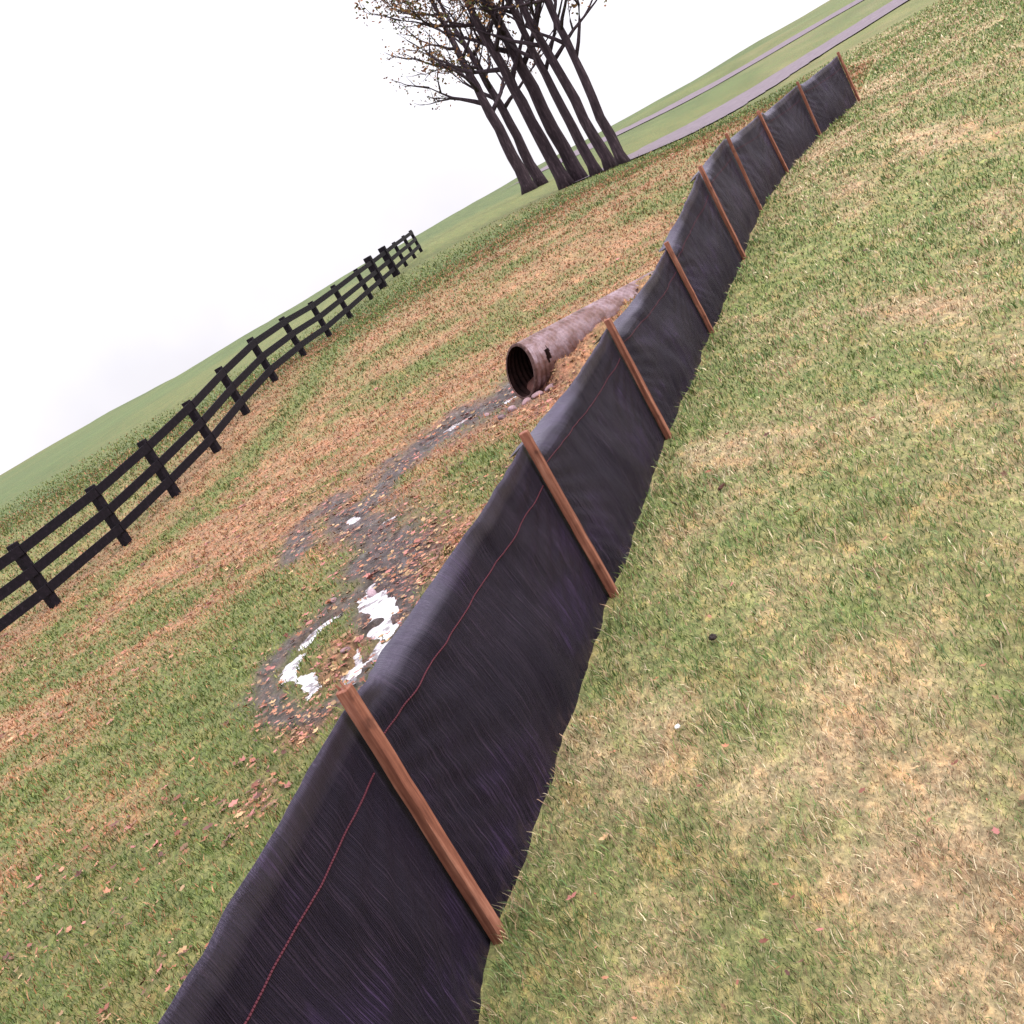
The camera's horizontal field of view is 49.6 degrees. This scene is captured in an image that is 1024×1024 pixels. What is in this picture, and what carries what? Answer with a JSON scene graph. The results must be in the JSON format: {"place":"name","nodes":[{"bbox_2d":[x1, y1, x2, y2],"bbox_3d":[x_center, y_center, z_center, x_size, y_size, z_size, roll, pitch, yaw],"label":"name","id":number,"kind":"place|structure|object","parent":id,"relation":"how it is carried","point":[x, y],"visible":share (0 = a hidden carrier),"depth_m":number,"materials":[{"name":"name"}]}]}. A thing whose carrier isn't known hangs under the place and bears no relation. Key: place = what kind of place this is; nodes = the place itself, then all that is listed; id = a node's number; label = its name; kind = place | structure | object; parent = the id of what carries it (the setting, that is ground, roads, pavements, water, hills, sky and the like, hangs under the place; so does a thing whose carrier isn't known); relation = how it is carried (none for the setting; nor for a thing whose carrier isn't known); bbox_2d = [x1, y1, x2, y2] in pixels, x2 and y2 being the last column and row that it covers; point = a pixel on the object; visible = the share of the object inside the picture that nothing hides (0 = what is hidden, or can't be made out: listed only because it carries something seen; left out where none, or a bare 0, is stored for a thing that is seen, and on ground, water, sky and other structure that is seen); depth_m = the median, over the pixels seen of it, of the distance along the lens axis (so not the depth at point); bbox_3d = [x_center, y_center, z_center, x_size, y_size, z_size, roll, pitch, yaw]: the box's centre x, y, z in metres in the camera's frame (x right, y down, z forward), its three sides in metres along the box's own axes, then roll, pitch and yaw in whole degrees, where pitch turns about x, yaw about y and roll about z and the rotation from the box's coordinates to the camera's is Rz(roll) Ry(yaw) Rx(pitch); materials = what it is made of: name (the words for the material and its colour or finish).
{"place":"outdoors","nodes":[
{"label":"outdoors","id":0,"kind":"place"},
{"bbox_2d":[278,396,515,700],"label":"water","id":1,"kind":"structure","parent":0,"point":[379,605],"depth_m":7.78,"materials":[{"name":"liquid"}]},
{"bbox_2d":[0,0,828,474],"label":"sky","id":2,"kind":"structure","parent":0,"point":[177,177],"materials":[{"name":"white"}]},
{"bbox_2d":[0,0,1023,1023],"bbox_3d":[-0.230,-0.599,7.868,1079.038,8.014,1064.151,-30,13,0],"label":"ground","id":3,"kind":"structure","parent":0,"point":[168,399],"depth_m":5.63,"materials":[{"name":"plant"}]},
{"bbox_2d":[0,230,422,631],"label":"board fence","id":4,"kind":"object","parent":3,"relation":"on","point":[30,569],"visible":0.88,"depth_m":20.52,"materials":[{"name":"black wood"}]},
{"bbox_2d":[340,646,350,653],"bbox_3d":[-1.106,0.917,7.350,0.054,0.043,0.075,-12,7,39],"label":"stone","id":5,"kind":"object","parent":3,"relation":"on","point":[343,650],"visible":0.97,"depth_m":7.33,"materials":[{"name":"pink stone"}]},
{"bbox_2d":[367,588,376,597],"bbox_3d":[-1.082,0.626,8.541,0.076,0.050,0.119,-36,28,-8],"label":"stone","id":6,"kind":"object","parent":3,"relation":"on","point":[371,592],"visible":1,"depth_m":8.51,"materials":[{"name":"pink stone"}]},
{"bbox_2d":[373,0,537,194],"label":"tree","id":7,"kind":"object","parent":3,"relation":"on","point":[526,182],"visible":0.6,"depth_m":57.15,"materials":[{"name":"brown plant"}]},
{"bbox_2d":[351,0,574,189],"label":"tree","id":8,"kind":"object","parent":3,"relation":"on","point":[562,176],"visible":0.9,"depth_m":41.88,"materials":[{"name":"brown plant"}]},
{"bbox_2d":[375,0,556,186],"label":"tree","id":9,"kind":"object","parent":3,"relation":"on","point":[538,177],"visible":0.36,"depth_m":58.03,"materials":[{"name":"brown plant"}]},
{"bbox_2d":[372,0,587,182],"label":"tree","id":10,"kind":"object","parent":3,"relation":"on","point":[575,170],"visible":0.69,"depth_m":42.41,"materials":[{"name":"brown plant"}]},
{"bbox_2d":[497,414,505,419],"bbox_3d":[-0.116,-1.069,12.535,0.102,0.062,0.105,-5,10,32],"label":"stone","id":11,"kind":"object","parent":3,"relation":"on","point":[500,417],"visible":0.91,"depth_m":12.50,"materials":[{"name":"grey stone"}]},
{"bbox_2d":[401,0,616,171],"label":"tree","id":12,"kind":"object","parent":3,"relation":"on","point":[606,157],"visible":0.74,"depth_m":40.44,"materials":[{"name":"brown plant"}]},
{"bbox_2d":[158,52,860,1023],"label":"silt fence","id":13,"kind":"object","parent":3,"relation":"on","point":[376,886],"visible":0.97,"depth_m":3.43,"materials":[{"name":"black fabric"}]},
{"bbox_2d":[0,8,1023,1023],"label":"fallen leaves","id":14,"kind":"object","parent":3,"relation":"on","point":[420,581],"visible":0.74,"depth_m":8.90,"materials":[{"name":"brown plant"}]},
{"bbox_2d":[508,405,516,411],"bbox_3d":[0.007,-1.177,12.695,0.103,0.095,0.159,-37,0,-7],"label":"stone","id":15,"kind":"object","parent":3,"relation":"on","point":[512,407],"visible":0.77,"depth_m":12.63,"materials":[{"name":"stone"}]},
{"bbox_2d":[446,0,602,176],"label":"tree","id":16,"kind":"object","parent":3,"relation":"on","point":[591,162],"visible":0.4,"depth_m":41.29,"materials":[{"name":"brown plant"}]},
{"bbox_2d":[522,397,530,404],"bbox_3d":[0.160,-1.253,12.625,0.131,0.076,0.094,-40,-1,18],"label":"stone","id":17,"kind":"object","parent":3,"relation":"on","point":[527,399],"visible":0.77,"depth_m":12.60,"materials":[{"name":"stone"}]},
{"bbox_2d":[438,0,630,166],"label":"tree","id":18,"kind":"object","parent":3,"relation":"on","point":[621,157],"visible":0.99,"depth_m":39.18,"materials":[{"name":"brown plant"}]},
{"bbox_2d":[531,390,542,397],"bbox_3d":[0.292,-1.329,12.616,0.130,0.080,0.188,-27,9,-15],"label":"stone","id":19,"kind":"object","parent":3,"relation":"on","point":[535,394],"visible":0.79,"depth_m":12.56,"materials":[{"name":"stone"}]},
{"bbox_2d":[545,383,553,391],"bbox_3d":[0.428,-1.396,12.533,0.151,0.079,0.096,-33,-4,-38],"label":"stone","id":20,"kind":"object","parent":3,"relation":"on","point":[548,387],"visible":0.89,"depth_m":12.49,"materials":[{"name":"stone"}]},
{"bbox_2d":[506,270,653,398],"bbox_3d":[1.650,-2.577,13.726,4.317,0.951,0.619,-37,15,-26],"label":"culvert pipe","id":21,"kind":"object","parent":3,"relation":"on","point":[530,361],"visible":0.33,"depth_m":12.95,"materials":[{"name":"brown metal"}]},
{"bbox_2d":[709,634,716,640],"bbox_3d":[0.715,0.446,3.954,0.032,0.020,0.048,-17,9,6],"label":"stone","id":22,"kind":"object","parent":3,"relation":"on","point":[712,637],"visible":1,"depth_m":3.94,"materials":[{"name":"grey stone"}]},
{"bbox_2d":[511,0,862,185],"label":"road","id":23,"kind":"structure","parent":0,"point":[729,75],"depth_m":81.35,"materials":[{"name":"grey asphalt"}]},
{"bbox_2d":[576,0,906,181],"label":"road","id":24,"kind":"structure","parent":0,"point":[732,105],"depth_m":49.94,"materials":[{"name":"grey asphalt"}]}
]}

